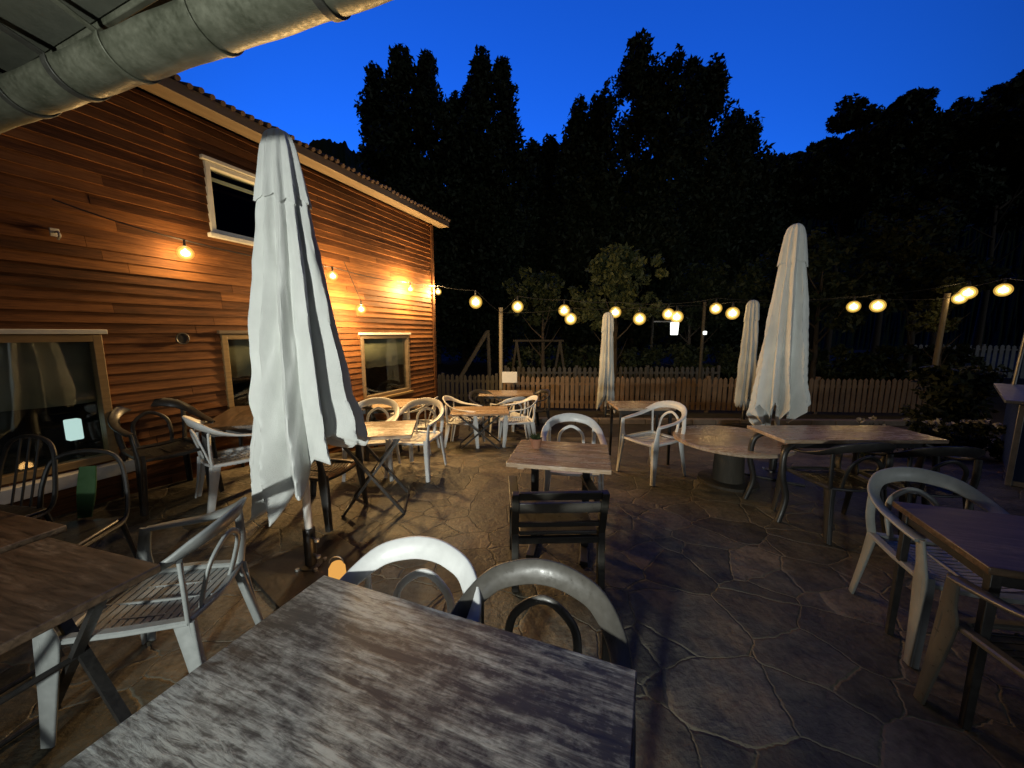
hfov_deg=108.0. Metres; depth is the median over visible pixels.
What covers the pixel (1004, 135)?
broadleaf tree
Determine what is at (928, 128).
broadleaf tree
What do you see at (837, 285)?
broadleaf tree
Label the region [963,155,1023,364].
broadleaf tree
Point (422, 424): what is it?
plastic armchair
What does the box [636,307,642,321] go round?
string bulb
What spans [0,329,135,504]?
window
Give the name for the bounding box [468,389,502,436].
plastic armchair
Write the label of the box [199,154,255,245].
window
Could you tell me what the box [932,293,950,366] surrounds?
light post
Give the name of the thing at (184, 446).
plastic armchair
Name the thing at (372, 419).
plastic armchair
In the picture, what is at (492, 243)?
poplar tree
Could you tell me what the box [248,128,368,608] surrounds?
closed parasol
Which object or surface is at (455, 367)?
ground
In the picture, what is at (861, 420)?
flowering plant
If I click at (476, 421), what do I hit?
plastic armchair
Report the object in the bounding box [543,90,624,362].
poplar tree
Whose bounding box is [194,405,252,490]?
table
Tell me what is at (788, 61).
sky
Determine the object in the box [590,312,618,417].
closed parasol
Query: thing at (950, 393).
shrub
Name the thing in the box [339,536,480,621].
plastic armchair
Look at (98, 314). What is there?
timber house
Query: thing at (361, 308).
string bulb
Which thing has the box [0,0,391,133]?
canopy roof
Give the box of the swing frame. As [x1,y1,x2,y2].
[511,340,564,393]
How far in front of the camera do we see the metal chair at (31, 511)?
2.25 m
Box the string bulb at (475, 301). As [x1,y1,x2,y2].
[472,290,478,305]
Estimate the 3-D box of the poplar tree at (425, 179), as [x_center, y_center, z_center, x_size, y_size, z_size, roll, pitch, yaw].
[-5.658,-10.450,23.473,6.823,19.483,6.258,-7,10,-41]
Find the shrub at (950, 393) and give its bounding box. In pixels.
[898,362,1014,441]
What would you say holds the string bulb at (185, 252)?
hanging from the light cable at (411, 282)
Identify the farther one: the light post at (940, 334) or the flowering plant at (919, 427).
the light post at (940, 334)
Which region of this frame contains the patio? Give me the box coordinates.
[0,437,1023,767]
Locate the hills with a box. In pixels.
[309,105,1023,353]
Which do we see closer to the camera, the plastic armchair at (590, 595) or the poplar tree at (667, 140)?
the plastic armchair at (590, 595)
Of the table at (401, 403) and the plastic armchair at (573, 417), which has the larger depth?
the table at (401, 403)
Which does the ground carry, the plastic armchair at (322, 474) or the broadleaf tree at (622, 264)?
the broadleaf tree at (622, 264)
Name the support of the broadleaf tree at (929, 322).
on the ground
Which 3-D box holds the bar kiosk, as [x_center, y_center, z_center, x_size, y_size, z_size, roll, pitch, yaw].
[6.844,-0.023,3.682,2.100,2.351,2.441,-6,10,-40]
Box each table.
[0,511,66,694]
[0,537,161,747]
[60,575,636,767]
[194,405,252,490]
[341,420,416,516]
[361,398,419,452]
[449,406,508,448]
[479,390,533,418]
[506,440,611,565]
[608,401,675,464]
[673,425,797,492]
[742,425,948,522]
[885,501,1023,730]
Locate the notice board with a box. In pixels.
[502,372,516,382]
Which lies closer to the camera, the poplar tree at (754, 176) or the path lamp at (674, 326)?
the path lamp at (674, 326)
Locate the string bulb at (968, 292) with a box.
[962,281,973,295]
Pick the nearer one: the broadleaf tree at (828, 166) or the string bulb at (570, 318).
the string bulb at (570, 318)
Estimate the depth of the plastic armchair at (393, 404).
4.53 m
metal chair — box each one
[0,434,57,522]
[37,449,136,628]
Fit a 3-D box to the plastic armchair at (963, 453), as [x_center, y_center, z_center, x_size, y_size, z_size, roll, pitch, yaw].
[3.278,0.824,3.046,0.605,0.844,0.651,1,8,8]
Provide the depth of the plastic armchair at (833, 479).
2.94 m
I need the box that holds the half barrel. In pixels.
[431,416,459,441]
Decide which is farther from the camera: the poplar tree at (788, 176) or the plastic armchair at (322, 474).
the poplar tree at (788, 176)
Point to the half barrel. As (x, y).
(457, 429)
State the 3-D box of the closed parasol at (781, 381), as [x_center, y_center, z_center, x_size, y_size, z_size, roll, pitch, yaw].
[3.120,-0.351,4.272,0.620,2.842,0.620,6,10,38]
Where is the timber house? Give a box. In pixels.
[0,74,449,519]
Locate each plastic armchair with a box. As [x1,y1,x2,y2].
[32,497,262,748]
[107,398,224,515]
[182,415,251,520]
[276,445,367,531]
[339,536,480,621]
[342,397,400,481]
[358,402,401,460]
[384,398,446,481]
[390,396,440,455]
[443,395,484,447]
[450,558,635,767]
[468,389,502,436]
[489,397,527,440]
[498,395,537,446]
[514,389,551,434]
[541,413,606,490]
[616,401,686,485]
[771,442,896,544]
[841,446,985,534]
[848,467,1023,668]
[913,572,1023,704]
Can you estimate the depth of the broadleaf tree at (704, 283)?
13.30 m
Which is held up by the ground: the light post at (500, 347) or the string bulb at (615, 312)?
the light post at (500, 347)
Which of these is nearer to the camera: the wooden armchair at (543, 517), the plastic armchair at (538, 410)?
the wooden armchair at (543, 517)
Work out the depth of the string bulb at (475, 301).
7.99 m
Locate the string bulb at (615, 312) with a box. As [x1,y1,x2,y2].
[612,302,618,314]
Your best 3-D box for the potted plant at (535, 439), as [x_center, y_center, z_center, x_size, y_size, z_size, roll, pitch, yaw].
[0.188,0.442,2.948,0.117,0.128,0.100,2,8,14]
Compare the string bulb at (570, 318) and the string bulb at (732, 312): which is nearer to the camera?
the string bulb at (732, 312)
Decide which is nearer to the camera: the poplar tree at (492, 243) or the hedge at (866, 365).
the hedge at (866, 365)
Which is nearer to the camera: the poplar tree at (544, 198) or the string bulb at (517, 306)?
the string bulb at (517, 306)
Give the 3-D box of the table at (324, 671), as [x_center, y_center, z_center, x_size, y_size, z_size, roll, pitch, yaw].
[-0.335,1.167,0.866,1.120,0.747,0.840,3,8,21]
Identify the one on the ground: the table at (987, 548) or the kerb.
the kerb
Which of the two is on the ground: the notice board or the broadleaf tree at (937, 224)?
the broadleaf tree at (937, 224)
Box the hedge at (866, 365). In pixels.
[507,342,987,391]
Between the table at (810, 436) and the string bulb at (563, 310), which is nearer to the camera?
the table at (810, 436)
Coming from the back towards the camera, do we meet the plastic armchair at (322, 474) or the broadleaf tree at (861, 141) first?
the broadleaf tree at (861, 141)
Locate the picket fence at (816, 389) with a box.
[503,376,930,413]
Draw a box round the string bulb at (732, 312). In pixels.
[729,302,736,316]
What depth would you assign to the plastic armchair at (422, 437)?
4.57 m
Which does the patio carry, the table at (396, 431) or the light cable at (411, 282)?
the table at (396, 431)
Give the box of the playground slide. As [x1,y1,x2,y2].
[458,330,490,389]
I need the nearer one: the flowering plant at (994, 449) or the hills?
the flowering plant at (994, 449)
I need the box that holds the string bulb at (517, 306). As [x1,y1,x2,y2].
[514,296,520,309]
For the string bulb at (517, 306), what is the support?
hanging from the light cable at (411, 282)
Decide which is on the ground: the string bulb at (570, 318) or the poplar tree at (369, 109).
the poplar tree at (369, 109)
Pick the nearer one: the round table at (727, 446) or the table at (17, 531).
the table at (17, 531)
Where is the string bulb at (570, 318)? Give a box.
[567,308,573,321]
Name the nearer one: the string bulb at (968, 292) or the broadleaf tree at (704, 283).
the string bulb at (968, 292)
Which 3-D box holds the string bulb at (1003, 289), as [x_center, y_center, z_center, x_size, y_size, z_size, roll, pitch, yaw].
[10.816,-2.125,8.188,0.276,0.388,0.276,0,8,0]
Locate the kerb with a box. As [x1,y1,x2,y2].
[465,417,911,425]
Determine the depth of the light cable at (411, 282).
5.07 m
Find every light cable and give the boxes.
[52,198,1023,312]
[501,281,968,312]
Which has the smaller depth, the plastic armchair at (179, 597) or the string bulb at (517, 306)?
the plastic armchair at (179, 597)
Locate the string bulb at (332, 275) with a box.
[330,267,335,277]
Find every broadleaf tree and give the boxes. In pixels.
[502,265,564,394]
[567,242,669,399]
[651,256,764,346]
[722,227,923,392]
[787,93,913,360]
[796,135,864,349]
[836,86,1007,354]
[845,191,1023,391]
[869,91,1014,359]
[904,275,972,405]
[946,69,1023,356]
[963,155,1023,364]
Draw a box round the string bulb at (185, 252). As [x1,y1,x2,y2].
[180,240,190,256]
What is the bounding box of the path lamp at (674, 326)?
[650,317,680,365]
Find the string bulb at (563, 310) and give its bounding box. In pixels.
[561,300,566,312]
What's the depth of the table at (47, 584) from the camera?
1.41 m
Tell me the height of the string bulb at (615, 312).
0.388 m
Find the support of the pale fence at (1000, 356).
on the ground
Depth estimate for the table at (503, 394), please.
7.79 m
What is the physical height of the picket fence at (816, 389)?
0.960 m
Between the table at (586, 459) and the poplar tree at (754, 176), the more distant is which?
the poplar tree at (754, 176)
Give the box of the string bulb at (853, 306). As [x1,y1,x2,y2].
[849,296,857,309]
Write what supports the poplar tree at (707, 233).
on the ground
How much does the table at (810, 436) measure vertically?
0.758 m
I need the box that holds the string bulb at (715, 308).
[712,298,718,311]
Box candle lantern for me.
[328,556,345,578]
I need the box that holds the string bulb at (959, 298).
[955,288,963,300]
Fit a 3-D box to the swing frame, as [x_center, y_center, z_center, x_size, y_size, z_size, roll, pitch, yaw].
[0.850,-0.534,12.139,1.970,1.817,0.470,0,8,0]
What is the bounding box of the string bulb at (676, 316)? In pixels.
[673,306,679,319]
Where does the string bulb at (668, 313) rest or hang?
hanging from the light cable at (411, 282)
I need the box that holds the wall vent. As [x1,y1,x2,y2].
[175,333,189,343]
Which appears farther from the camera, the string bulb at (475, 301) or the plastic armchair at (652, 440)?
the string bulb at (475, 301)
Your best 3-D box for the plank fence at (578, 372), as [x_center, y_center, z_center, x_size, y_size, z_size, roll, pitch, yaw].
[3.150,-0.067,11.751,6.780,1.040,0.126,0,8,0]
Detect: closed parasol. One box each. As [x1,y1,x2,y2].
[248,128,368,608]
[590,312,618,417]
[725,300,759,426]
[744,223,810,486]
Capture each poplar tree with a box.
[354,60,414,189]
[357,43,473,363]
[437,83,498,361]
[445,44,536,363]
[509,133,568,359]
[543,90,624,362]
[570,27,726,361]
[647,52,751,362]
[695,107,788,362]
[737,152,818,345]
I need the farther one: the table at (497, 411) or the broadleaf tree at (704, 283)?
the broadleaf tree at (704, 283)
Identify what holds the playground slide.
on the ground
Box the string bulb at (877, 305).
[873,294,882,308]
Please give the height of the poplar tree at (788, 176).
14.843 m
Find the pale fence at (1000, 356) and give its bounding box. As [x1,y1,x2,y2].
[903,344,1023,378]
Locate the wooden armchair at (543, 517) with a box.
[508,475,609,591]
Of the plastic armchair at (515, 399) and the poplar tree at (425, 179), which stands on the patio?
the plastic armchair at (515, 399)
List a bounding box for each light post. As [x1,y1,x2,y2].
[499,307,502,405]
[696,302,706,398]
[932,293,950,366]
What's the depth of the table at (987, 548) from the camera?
1.63 m
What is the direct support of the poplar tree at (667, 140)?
on the ground
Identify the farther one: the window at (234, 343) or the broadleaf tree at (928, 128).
the broadleaf tree at (928, 128)
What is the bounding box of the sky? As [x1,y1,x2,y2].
[178,0,1023,185]
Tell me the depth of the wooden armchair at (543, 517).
2.37 m
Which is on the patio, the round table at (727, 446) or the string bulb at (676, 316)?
the round table at (727, 446)
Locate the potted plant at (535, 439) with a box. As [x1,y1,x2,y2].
[529,433,541,448]
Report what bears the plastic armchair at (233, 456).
on the patio
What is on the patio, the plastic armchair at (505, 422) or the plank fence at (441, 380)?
the plastic armchair at (505, 422)
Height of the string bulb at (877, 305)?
0.388 m
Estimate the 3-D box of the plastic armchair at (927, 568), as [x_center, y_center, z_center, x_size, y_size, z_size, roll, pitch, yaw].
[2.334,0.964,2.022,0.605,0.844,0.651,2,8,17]
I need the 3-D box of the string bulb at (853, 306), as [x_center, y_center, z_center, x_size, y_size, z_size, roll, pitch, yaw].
[8.373,-1.951,9.120,0.276,0.388,0.276,0,8,0]
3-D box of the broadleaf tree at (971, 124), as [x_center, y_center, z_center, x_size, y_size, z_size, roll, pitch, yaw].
[27.565,-9.239,24.101,7.346,16.909,6.776,0,8,0]
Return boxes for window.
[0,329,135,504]
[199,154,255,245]
[217,330,251,408]
[358,333,413,399]
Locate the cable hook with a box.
[49,227,60,239]
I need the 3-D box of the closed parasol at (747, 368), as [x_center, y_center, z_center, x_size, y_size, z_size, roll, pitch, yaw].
[5.180,-0.460,8.183,0.620,2.722,0.620,6,10,38]
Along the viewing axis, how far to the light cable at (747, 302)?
8.32 m
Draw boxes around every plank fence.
[437,373,497,403]
[504,365,720,397]
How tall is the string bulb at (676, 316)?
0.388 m
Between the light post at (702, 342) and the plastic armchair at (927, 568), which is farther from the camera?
the light post at (702, 342)
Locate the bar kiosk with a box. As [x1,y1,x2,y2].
[993,334,1023,487]
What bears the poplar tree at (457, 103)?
on the ground
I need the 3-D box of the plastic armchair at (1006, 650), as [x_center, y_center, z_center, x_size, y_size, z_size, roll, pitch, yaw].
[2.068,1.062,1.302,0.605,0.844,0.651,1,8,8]
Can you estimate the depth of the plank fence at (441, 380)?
10.76 m
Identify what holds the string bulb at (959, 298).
hanging from the light cable at (411, 282)
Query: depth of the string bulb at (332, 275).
4.87 m
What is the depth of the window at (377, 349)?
6.21 m
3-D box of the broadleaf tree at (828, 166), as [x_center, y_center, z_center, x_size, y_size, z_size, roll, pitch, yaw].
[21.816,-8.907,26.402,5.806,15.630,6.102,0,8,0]
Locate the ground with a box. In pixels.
[437,345,1023,436]
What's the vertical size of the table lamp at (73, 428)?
0.320 m
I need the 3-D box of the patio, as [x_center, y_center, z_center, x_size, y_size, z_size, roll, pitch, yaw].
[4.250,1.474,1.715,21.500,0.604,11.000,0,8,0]
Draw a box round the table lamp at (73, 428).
[63,418,85,458]
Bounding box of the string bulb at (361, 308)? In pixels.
[359,300,363,311]
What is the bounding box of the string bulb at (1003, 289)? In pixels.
[998,278,1008,292]
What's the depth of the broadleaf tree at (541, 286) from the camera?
11.61 m
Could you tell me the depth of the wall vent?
3.51 m
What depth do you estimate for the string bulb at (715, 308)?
9.09 m
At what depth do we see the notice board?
9.14 m
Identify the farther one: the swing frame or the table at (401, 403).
the swing frame
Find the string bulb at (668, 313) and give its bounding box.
[665,304,671,316]
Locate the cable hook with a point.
(54, 232)
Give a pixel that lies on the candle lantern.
(337, 569)
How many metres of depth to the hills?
47.66 m
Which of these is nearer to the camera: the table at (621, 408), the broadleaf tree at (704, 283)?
the table at (621, 408)
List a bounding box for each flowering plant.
[852,415,897,457]
[901,417,962,458]
[949,417,1006,461]
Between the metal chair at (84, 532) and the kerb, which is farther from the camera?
the kerb
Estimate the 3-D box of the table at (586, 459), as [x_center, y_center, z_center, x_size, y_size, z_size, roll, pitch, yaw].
[0.370,0.893,2.877,0.720,0.747,0.594,2,8,12]

